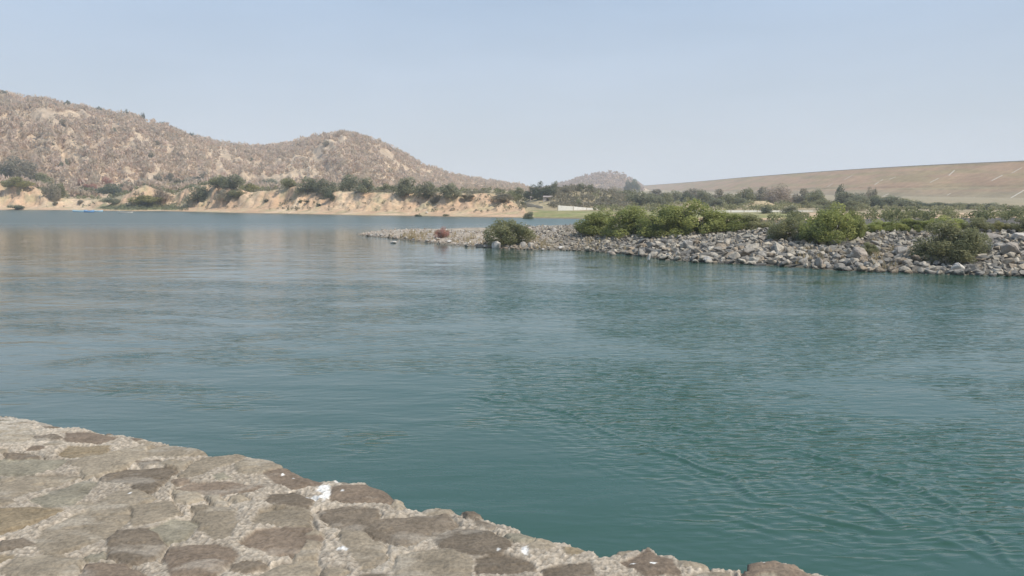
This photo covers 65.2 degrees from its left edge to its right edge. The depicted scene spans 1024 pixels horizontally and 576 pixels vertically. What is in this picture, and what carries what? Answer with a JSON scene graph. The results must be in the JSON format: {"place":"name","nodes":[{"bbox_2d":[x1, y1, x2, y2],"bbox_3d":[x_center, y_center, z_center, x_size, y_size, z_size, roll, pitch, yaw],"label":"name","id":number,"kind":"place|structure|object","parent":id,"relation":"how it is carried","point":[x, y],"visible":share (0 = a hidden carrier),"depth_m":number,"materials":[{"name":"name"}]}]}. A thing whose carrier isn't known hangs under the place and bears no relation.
{"place":"outdoors","nodes":[
{"label":"outdoors","id":0,"kind":"place"},
{"bbox_2d":[0,99,522,197],"bbox_3d":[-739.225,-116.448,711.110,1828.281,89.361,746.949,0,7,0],"label":"hill","id":1,"kind":"structure","parent":0,"point":[42,112],"depth_m":509.63,"materials":[{"name":"soil"}]},
{"bbox_2d":[0,90,538,196],"bbox_3d":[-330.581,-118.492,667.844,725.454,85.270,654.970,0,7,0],"label":"dry scrub","id":2,"kind":"object","parent":1,"relation":"on","point":[9,104],"visible":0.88,"depth_m":510.86,"materials":[{"name":"plant"}]},
{"bbox_2d":[0,210,1023,575],"bbox_3d":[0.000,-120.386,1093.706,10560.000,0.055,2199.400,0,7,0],"label":"water","id":3,"kind":"structure","parent":0,"point":[742,416],"depth_m":22.18,"materials":[{"name":"liquid"}]},
{"bbox_2d":[0,416,821,575],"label":"stone wall","id":4,"kind":"structure","parent":3,"relation":"in","point":[76,501],"depth_m":3.65,"materials":[{"name":"stone"}]},
{"bbox_2d":[0,183,1023,275],"bbox_3d":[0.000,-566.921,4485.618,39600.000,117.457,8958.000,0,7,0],"label":"ground","id":5,"kind":"structure","parent":0,"point":[30,198],"depth_m":229.37,"materials":[{"name":"soil"}]},
{"bbox_2d":[0,176,35,186],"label":"shrub","id":6,"kind":"object","parent":5,"relation":"on","point":[19,181],"visible":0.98,"depth_m":307.92,"materials":[{"name":"green plant"}]},
{"bbox_2d":[0,155,38,178],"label":"tree","id":7,"kind":"object","parent":5,"relation":"on","point":[29,168],"visible":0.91,"depth_m":381.08,"materials":[{"name":"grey plant"}]},
{"bbox_2d":[30,172,54,185],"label":"shrub","id":8,"kind":"object","parent":5,"relation":"on","point":[41,176],"visible":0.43,"depth_m":389.40,"materials":[{"name":"green plant"}]},
{"bbox_2d":[41,181,60,200],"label":"shrub","id":9,"kind":"object","parent":5,"relation":"on","point":[52,189],"visible":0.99,"depth_m":304.17,"materials":[{"name":"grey plant"}]},
{"bbox_2d":[49,182,67,197],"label":"shrub","id":10,"kind":"object","parent":5,"relation":"on","point":[63,191],"visible":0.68,"depth_m":308.46,"materials":[{"name":"green plant"}]},
{"bbox_2d":[94,183,122,197],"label":"shrub","id":11,"kind":"object","parent":5,"relation":"on","point":[112,190],"visible":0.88,"depth_m":372.81,"materials":[{"name":"green plant"}]},
{"bbox_2d":[98,197,120,203],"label":"shrub","id":12,"kind":"object","parent":5,"relation":"on","point":[111,200],"visible":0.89,"depth_m":286.72,"materials":[{"name":"green plant"}]},
{"bbox_2d":[125,195,161,202],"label":"shrub","id":13,"kind":"object","parent":5,"relation":"on","point":[148,198],"visible":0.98,"depth_m":279.63,"materials":[{"name":"green plant"}]},
{"bbox_2d":[100,195,188,209],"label":"reeds","id":14,"kind":"object","parent":5,"relation":"on","point":[175,207],"visible":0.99,"depth_m":276.08,"materials":[{"name":"green plant"}]},
{"bbox_2d":[152,186,173,201],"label":"shrub","id":15,"kind":"object","parent":5,"relation":"on","point":[159,194],"visible":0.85,"depth_m":284.25,"materials":[{"name":"green plant"}]},
{"bbox_2d":[163,173,182,183],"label":"tree","id":16,"kind":"object","parent":5,"relation":"on","point":[170,176],"visible":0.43,"depth_m":437.98,"materials":[{"name":"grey plant"}]},
{"bbox_2d":[184,184,209,203],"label":"tree","id":17,"kind":"object","parent":5,"relation":"on","point":[201,192],"visible":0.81,"depth_m":268.51,"materials":[{"name":"green plant"}]},
{"bbox_2d":[208,175,225,186],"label":"tree","id":18,"kind":"object","parent":5,"relation":"on","point":[214,182],"visible":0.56,"depth_m":266.45,"materials":[{"name":"green plant"}]},
{"bbox_2d":[213,189,235,200],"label":"shrub","id":19,"kind":"object","parent":5,"relation":"on","point":[225,197],"visible":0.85,"depth_m":258.55,"materials":[{"name":"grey plant"}]},
{"bbox_2d":[217,174,245,188],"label":"tree","id":20,"kind":"object","parent":5,"relation":"on","point":[237,182],"visible":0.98,"depth_m":261.89,"materials":[{"name":"green plant"}]},
{"bbox_2d":[227,188,243,197],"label":"shrub","id":21,"kind":"object","parent":5,"relation":"on","point":[238,194],"visible":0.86,"depth_m":257.47,"materials":[{"name":"green plant"}]},
{"bbox_2d":[240,183,260,191],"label":"shrub","id":22,"kind":"object","parent":5,"relation":"on","point":[248,187],"visible":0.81,"depth_m":285.17,"materials":[{"name":"green plant"}]},
{"bbox_2d":[1,174,524,199],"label":"scrub","id":23,"kind":"object","parent":5,"relation":"on","point":[497,190],"visible":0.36,"depth_m":322.39,"materials":[{"name":"plant"}]},
{"bbox_2d":[280,176,296,187],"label":"tree","id":24,"kind":"object","parent":5,"relation":"on","point":[288,183],"visible":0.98,"depth_m":250.16,"materials":[{"name":"green plant"}]},
{"bbox_2d":[53,183,526,212],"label":"dry scrub","id":25,"kind":"object","parent":5,"relation":"on","point":[453,208],"visible":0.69,"depth_m":238.03,"materials":[{"name":"grey plant"}]},
{"bbox_2d":[293,176,319,194],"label":"tree","id":26,"kind":"object","parent":5,"relation":"on","point":[310,182],"visible":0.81,"depth_m":244.16,"materials":[{"name":"green plant"}]},
{"bbox_2d":[312,177,337,195],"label":"tree","id":27,"kind":"object","parent":5,"relation":"on","point":[322,187],"visible":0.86,"depth_m":240.28,"materials":[{"name":"green plant"}]},
{"bbox_2d":[324,190,335,201],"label":"shrub","id":28,"kind":"object","parent":5,"relation":"on","point":[329,194],"visible":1,"depth_m":234.77,"materials":[{"name":"green plant"}]},
{"bbox_2d":[338,174,360,190],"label":"tree","id":29,"kind":"object","parent":5,"relation":"on","point":[348,183],"visible":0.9,"depth_m":258.01,"materials":[{"name":"green plant"}]},
{"bbox_2d":[356,177,374,192],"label":"tree","id":30,"kind":"object","parent":5,"relation":"on","point":[364,186],"visible":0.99,"depth_m":230.86,"materials":[{"name":"green plant"}]},
{"bbox_2d":[378,183,397,191],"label":"tree","id":31,"kind":"object","parent":5,"relation":"on","point":[386,186],"visible":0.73,"depth_m":263.42,"materials":[{"name":"green plant"}]},
{"bbox_2d":[393,176,418,195],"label":"tree","id":32,"kind":"object","parent":5,"relation":"on","point":[404,188],"visible":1,"depth_m":222.97,"materials":[{"name":"green plant"}]},
{"bbox_2d":[414,179,437,198],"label":"tree","id":33,"kind":"object","parent":5,"relation":"on","point":[429,189],"visible":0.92,"depth_m":219.87,"materials":[{"name":"green plant"}]},
{"bbox_2d":[429,191,439,202],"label":"shrub","id":34,"kind":"object","parent":5,"relation":"on","point":[434,197],"visible":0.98,"depth_m":216.74,"materials":[{"name":"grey plant"}]},
{"bbox_2d":[433,226,449,237],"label":"shrub","id":35,"kind":"object","parent":5,"relation":"on","point":[444,232],"visible":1,"depth_m":89.41,"materials":[{"name":"red plant"}]},
{"bbox_2d":[438,182,461,197],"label":"tree","id":36,"kind":"object","parent":5,"relation":"on","point":[447,191],"visible":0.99,"depth_m":214.24,"materials":[{"name":"green plant"}]},
{"bbox_2d":[489,192,513,200],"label":"shrub","id":37,"kind":"object","parent":5,"relation":"on","point":[501,197],"visible":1,"depth_m":207.81,"materials":[{"name":"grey plant"}]},
{"bbox_2d":[482,218,536,246],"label":"shrub","id":38,"kind":"object","parent":5,"relation":"on","point":[504,233],"visible":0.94,"depth_m":78.11,"materials":[{"name":"green plant"}]},
{"bbox_2d":[509,191,522,200],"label":"shrub","id":39,"kind":"object","parent":5,"relation":"on","point":[514,196],"visible":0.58,"depth_m":257.90,"materials":[{"name":"green plant"}]},
{"bbox_2d":[505,187,528,200],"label":"tree","id":40,"kind":"object","parent":5,"relation":"on","point":[519,191],"visible":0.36,"depth_m":299.89,"materials":[{"name":"green plant"}]},
{"bbox_2d":[523,184,542,199],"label":"tree","id":41,"kind":"object","parent":5,"relation":"on","point":[526,194],"visible":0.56,"depth_m":286.33,"materials":[{"name":"green plant"}]},
{"bbox_2d":[532,181,557,199],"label":"tree","id":42,"kind":"object","parent":5,"relation":"on","point":[547,191],"visible":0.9,"depth_m":276.88,"materials":[{"name":"green plant"}]},
{"bbox_2d":[557,205,598,210],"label":"boundary wall","id":43,"kind":"structure","parent":5,"relation":"on","point":[560,208],"depth_m":221.59,"materials":[{"name":"white paint"}]},
{"bbox_2d":[546,184,631,207],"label":"trees","id":44,"kind":"object","parent":5,"relation":"on","point":[614,196],"visible":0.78,"depth_m":265.69,"materials":[{"name":"green plant"}]},
{"bbox_2d":[573,208,620,235],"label":"shrub","id":45,"kind":"object","parent":5,"relation":"on","point":[587,226],"visible":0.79,"depth_m":83.49,"materials":[{"name":"green plant"}]},
{"bbox_2d":[598,204,659,238],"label":"shrub","id":46,"kind":"object","parent":5,"relation":"on","point":[630,219],"visible":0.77,"depth_m":79.66,"materials":[{"name":"green plant"}]},
{"bbox_2d":[628,178,640,191],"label":"tree","id":47,"kind":"object","parent":5,"relation":"on","point":[634,183],"visible":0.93,"depth_m":889.61,"materials":[{"name":"green plant"}]},
{"bbox_2d":[625,189,647,205],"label":"tree","id":48,"kind":"object","parent":5,"relation":"on","point":[640,199],"visible":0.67,"depth_m":266.64,"materials":[{"name":"green plant"}]},
{"bbox_2d":[390,219,897,268],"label":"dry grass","id":49,"kind":"structure","parent":5,"relation":"on","point":[412,232],"depth_m":79.14,"materials":[{"name":"plant"}]},
{"bbox_2d":[645,192,665,205],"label":"tree","id":50,"kind":"object","parent":5,"relation":"on","point":[655,199],"visible":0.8,"depth_m":259.05,"materials":[{"name":"green plant"}]},
{"bbox_2d":[646,189,673,197],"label":"tree","id":51,"kind":"object","parent":5,"relation":"on","point":[657,192],"visible":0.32,"depth_m":445.23,"materials":[{"name":"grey plant"}]},
{"bbox_2d":[657,192,673,203],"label":"tree","id":52,"kind":"object","parent":5,"relation":"on","point":[667,197],"visible":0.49,"depth_m":296.71,"materials":[{"name":"green plant"}]},
{"bbox_2d":[634,203,698,237],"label":"shrub","id":53,"kind":"object","parent":5,"relation":"on","point":[653,227],"visible":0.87,"depth_m":75.81,"materials":[{"name":"green plant"}]},
{"bbox_2d":[671,189,684,201],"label":"tree","id":54,"kind":"object","parent":5,"relation":"on","point":[677,195],"visible":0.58,"depth_m":326.88,"materials":[{"name":"green plant"}]},
{"bbox_2d":[680,191,694,201],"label":"tree","id":55,"kind":"object","parent":5,"relation":"on","point":[688,194],"visible":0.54,"depth_m":297.25,"materials":[{"name":"green plant"}]},
{"bbox_2d":[683,240,692,247],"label":"boulder","id":56,"kind":"object","parent":5,"relation":"on","point":[686,243],"visible":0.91,"depth_m":66.96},
{"bbox_2d":[681,188,702,198],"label":"tree","id":57,"kind":"object","parent":5,"relation":"on","point":[694,192],"visible":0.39,"depth_m":415.95,"materials":[{"name":"grey plant"}]},
{"bbox_2d":[362,222,1023,276],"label":"rubble","id":58,"kind":"object","parent":5,"relation":"on","point":[760,237],"visible":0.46,"depth_m":68.29,"materials":[{"name":"stone"}]},
{"bbox_2d":[908,219,986,264],"bbox_3d":[30.007,-3.150,55.267,4.406,3.165,5.240,-3,7,-28],"label":"shrub","id":59,"kind":"object","parent":58,"relation":"on","point":[941,245],"visible":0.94,"depth_m":54.29,"materials":[{"name":"green plant"}]},
{"bbox_2d":[949,262,964,269],"bbox_3d":[28.886,-1.285,51.811,0.659,0.791,0.816,-5,8,-35],"label":"boulder","id":60,"kind":"object","parent":58,"relation":"on","point":[957,265],"visible":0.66,"depth_m":51.60,"materials":[{"name":"stone"}]},
{"bbox_2d":[663,198,727,234],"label":"shrub","id":61,"kind":"object","parent":5,"relation":"on","point":[693,208],"visible":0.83,"depth_m":75.50,"materials":[{"name":"green plant"}]},
{"bbox_2d":[696,188,713,205],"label":"tree","id":62,"kind":"object","parent":5,"relation":"on","point":[706,197],"visible":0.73,"depth_m":272.46,"materials":[{"name":"green plant"}]},
{"bbox_2d":[705,197,726,206],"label":"tree","id":63,"kind":"object","parent":5,"relation":"on","point":[715,201],"visible":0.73,"depth_m":254.09,"materials":[{"name":"green plant"}]},
{"bbox_2d":[692,207,751,232],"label":"shrub","id":64,"kind":"object","parent":5,"relation":"on","point":[725,225],"visible":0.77,"depth_m":75.46,"materials":[{"name":"green plant"}]},
{"bbox_2d":[711,189,733,200],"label":"tree","id":65,"kind":"object","parent":5,"relation":"on","point":[720,194],"visible":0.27,"depth_m":318.30,"materials":[{"name":"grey plant"}]},
{"bbox_2d":[717,194,740,204],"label":"tree","id":66,"kind":"object","parent":5,"relation":"on","point":[728,199],"visible":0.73,"depth_m":259.39,"materials":[{"name":"green plant"}]},
{"bbox_2d":[728,252,740,259],"bbox_3d":[17.054,-2.405,61.158,0.815,0.717,0.795,-14,13,-26],"label":"boulder","id":67,"kind":"object","parent":5,"relation":"on","point":[735,255],"visible":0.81,"depth_m":60.94,"materials":[{"name":"stone"}]},
{"bbox_2d":[734,187,756,200],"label":"tree","id":68,"kind":"object","parent":5,"relation":"on","point":[748,194],"visible":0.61,"depth_m":297.01,"materials":[{"name":"green plant"}]},
{"bbox_2d":[690,210,812,212],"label":"boundary wall","id":69,"kind":"structure","parent":5,"relation":"on","point":[752,211],"depth_m":201.11,"materials":[{"name":"white paint"}]},
{"bbox_2d":[727,213,776,230],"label":"shrub","id":70,"kind":"object","parent":5,"relation":"on","point":[755,221],"visible":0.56,"depth_m":76.19,"materials":[{"name":"green plant"}]},
{"bbox_2d":[753,187,775,200],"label":"tree","id":71,"kind":"object","parent":5,"relation":"on","point":[761,191],"visible":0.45,"depth_m":305.94,"materials":[{"name":"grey plant"}]},
{"bbox_2d":[758,206,773,213],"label":"tree","id":72,"kind":"object","parent":5,"relation":"on","point":[764,210],"visible":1,"depth_m":186.80,"materials":[{"name":"green plant"}]},
{"bbox_2d":[762,183,793,203],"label":"tree","id":73,"kind":"object","parent":5,"relation":"on","point":[779,193],"visible":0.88,"depth_m":296.20,"materials":[{"name":"grey plant"}]},
{"bbox_2d":[775,242,783,251],"bbox_3d":[20.946,-3.060,62.855,0.703,0.742,1.432,5,29,-5],"label":"boulder","id":74,"kind":"object","parent":5,"relation":"on","point":[779,247],"visible":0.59,"depth_m":62.56,"materials":[{"name":"stone"}]},
{"bbox_2d":[766,217,804,239],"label":"shrub","id":75,"kind":"object","parent":5,"relation":"on","point":[782,228],"visible":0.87,"depth_m":67.85,"materials":[{"name":"green plant"}]},
{"bbox_2d":[780,205,796,213],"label":"tree","id":76,"kind":"object","parent":5,"relation":"on","point":[786,209],"visible":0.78,"depth_m":186.45,"materials":[{"name":"green plant"}]},
{"bbox_2d":[787,188,808,203],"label":"tree","id":77,"kind":"object","parent":5,"relation":"on","point":[797,199],"visible":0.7,"depth_m":297.04,"materials":[{"name":"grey plant"}]},
{"bbox_2d":[591,188,1023,210],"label":"scrub","id":78,"kind":"object","parent":5,"relation":"on","point":[781,203],"visible":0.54,"depth_m":218.61,"materials":[{"name":"plant"}]},
{"bbox_2d":[804,190,824,204],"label":"tree","id":79,"kind":"object","parent":5,"relation":"on","point":[814,197],"visible":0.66,"depth_m":267.26,"materials":[{"name":"green plant"}]},
{"bbox_2d":[814,198,836,204],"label":"tree","id":80,"kind":"object","parent":5,"relation":"on","point":[823,202],"visible":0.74,"depth_m":248.10,"materials":[{"name":"green plant"}]},
{"bbox_2d":[798,201,859,244],"bbox_3d":[25.612,-5.154,64.996,4.782,3.972,6.729,0,7,0],"label":"shrub","id":81,"kind":"object","parent":5,"relation":"on","point":[827,222],"visible":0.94,"depth_m":63.82,"materials":[{"name":"green plant"}]},
{"bbox_2d":[643,161,1023,197],"bbox_3d":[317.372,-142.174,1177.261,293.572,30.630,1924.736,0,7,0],"label":"dam","id":82,"kind":"structure","parent":5,"relation":"on","point":[1003,179],"depth_m":564.50,"materials":[{"name":"brown soil"}]},
{"bbox_2d":[834,184,846,201],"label":"tree","id":83,"kind":"object","parent":5,"relation":"on","point":[838,189],"visible":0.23,"depth_m":259.58,"materials":[{"name":"green plant"}]},
{"bbox_2d":[834,191,857,205],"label":"tree","id":84,"kind":"object","parent":5,"relation":"on","point":[844,195],"visible":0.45,"depth_m":247.50,"materials":[{"name":"green plant"}]},
{"bbox_2d":[836,200,866,210],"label":"tree","id":85,"kind":"object","parent":5,"relation":"on","point":[847,204],"visible":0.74,"depth_m":212.31,"materials":[{"name":"green plant"}]},
{"bbox_2d":[838,209,867,238],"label":"shrub","id":86,"kind":"object","parent":5,"relation":"on","point":[861,231],"visible":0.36,"depth_m":65.17,"materials":[{"name":"green plant"}]},
{"bbox_2d":[844,195,871,206],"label":"tree","id":87,"kind":"object","parent":5,"relation":"on","point":[863,199],"visible":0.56,"depth_m":231.46,"materials":[{"name":"green plant"}]},
{"bbox_2d":[852,247,867,257],"bbox_3d":[24.976,-2.464,57.335,0.992,0.966,0.893,0,7,0],"label":"boulder","id":88,"kind":"object","parent":5,"relation":"on","point":[858,251],"visible":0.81,"depth_m":57.15,"materials":[{"name":"stone"}]},
{"bbox_2d":[856,265,867,271],"bbox_3d":[23.379,-1.225,53.563,0.683,0.563,0.649,19,-13,-15],"label":"boulder","id":89,"kind":"object","parent":5,"relation":"on","point":[860,268],"visible":0.84,"depth_m":53.37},
{"bbox_2d":[860,242,878,255],"bbox_3d":[26.124,-2.871,58.756,1.480,1.092,1.245,2,7,16],"label":"shrub","id":90,"kind":"object","parent":5,"relation":"on","point":[870,247],"visible":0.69,"depth_m":58.54,"materials":[{"name":"green plant"}]},
{"bbox_2d":[864,186,879,197],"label":"tree","id":91,"kind":"object","parent":5,"relation":"on","point":[874,192],"visible":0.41,"depth_m":259.96,"materials":[{"name":"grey plant"}]},
{"bbox_2d":[865,219,894,232],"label":"shrub","id":92,"kind":"object","parent":5,"relation":"on","point":[876,225],"visible":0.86,"depth_m":68.33,"materials":[{"name":"green plant"}]},
{"bbox_2d":[865,196,894,208],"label":"tree","id":93,"kind":"object","parent":5,"relation":"on","point":[877,201],"visible":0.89,"depth_m":232.21,"materials":[{"name":"green plant"}]},
{"bbox_2d":[766,206,1023,225],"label":"scrub","id":94,"kind":"object","parent":5,"relation":"on","point":[891,215],"visible":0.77,"depth_m":85.45,"materials":[{"name":"green plant"}]},
{"bbox_2d":[895,247,907,254],"bbox_3d":[27.885,-2.612,57.531,1.099,0.883,0.623,-4,8,-33],"label":"boulder","id":95,"kind":"object","parent":5,"relation":"on","point":[900,250],"visible":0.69,"depth_m":57.49,"materials":[{"name":"stone"}]},
{"bbox_2d":[887,200,918,206],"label":"tree","id":96,"kind":"object","parent":5,"relation":"on","point":[904,202],"visible":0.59,"depth_m":231.75,"materials":[{"name":"green plant"}]},
{"bbox_2d":[885,218,928,231],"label":"shrub","id":97,"kind":"object","parent":5,"relation":"on","point":[907,224],"visible":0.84,"depth_m":67.94,"materials":[{"name":"green plant"}]},
{"bbox_2d":[920,215,967,229],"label":"shrub","id":98,"kind":"object","parent":5,"relation":"on","point":[944,218],"visible":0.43,"depth_m":67.26,"materials":[{"name":"green plant"}]},
{"bbox_2d":[954,269,964,274],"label":"boulder","id":99,"kind":"object","parent":5,"relation":"on","point":[958,271],"visible":0.87,"depth_m":50.89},
{"bbox_2d":[957,226,992,253],"bbox_3d":[32.721,-3.230,57.090,2.638,2.402,2.847,2,7,14],"label":"shrub","id":100,"kind":"object","parent":5,"relation":"on","point":[985,244],"visible":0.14,"depth_m":56.43,"materials":[{"name":"green plant"}]},
{"bbox_2d":[960,217,997,231],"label":"shrub","id":101,"kind":"object","parent":5,"relation":"on","point":[978,222],"visible":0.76,"depth_m":66.53,"materials":[{"name":"green plant"}]},
{"bbox_2d":[984,233,1003,238],"bbox_3d":[37.773,-3.994,62.742,1.433,0.674,1.230,3,7,22],"label":"boulder","id":102,"kind":"object","parent":5,"relation":"on","point":[993,235],"visible":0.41,"depth_m":62.38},
{"bbox_2d":[992,220,1012,231],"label":"shrub","id":103,"kind":"object","parent":5,"relation":"on","point":[1001,225],"visible":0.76,"depth_m":66.39,"materials":[{"name":"green plant"}]},
{"bbox_2d":[1002,257,1014,264],"bbox_3d":[33.196,-1.726,53.407,0.775,0.583,0.581,-7,14,38],"label":"boulder","id":104,"kind":"object","parent":5,"relation":"on","point":[1008,261],"visible":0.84,"depth_m":53.24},
{"bbox_2d":[1000,242,1023,255],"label":"boulder","id":105,"kind":"object","parent":5,"relation":"on","point":[1006,248],"visible":0.91,"depth_m":55.57,"materials":[{"name":"stone"}]},
{"bbox_2d":[1010,217,1023,232],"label":"shrub","id":106,"kind":"object","parent":5,"relation":"on","point":[1019,227],"visible":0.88,"depth_m":65.76,"materials":[{"name":"green plant"}]},
{"bbox_2d":[0,0,1023,186],"label":"sky","id":107,"kind":"structure","parent":0,"point":[528,92],"materials":[{"name":"blue"}]},
{"bbox_2d":[576,175,648,190],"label":"hill","id":108,"kind":"structure","parent":0,"point":[614,181],"depth_m":1245.21,"materials":[{"name":"soil"}]},
{"bbox_2d":[539,170,644,191],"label":"dry scrub","id":109,"kind":"object","parent":108,"relation":"on","point":[595,177],"visible":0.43,"depth_m":1214.89,"materials":[{"name":"plant"}]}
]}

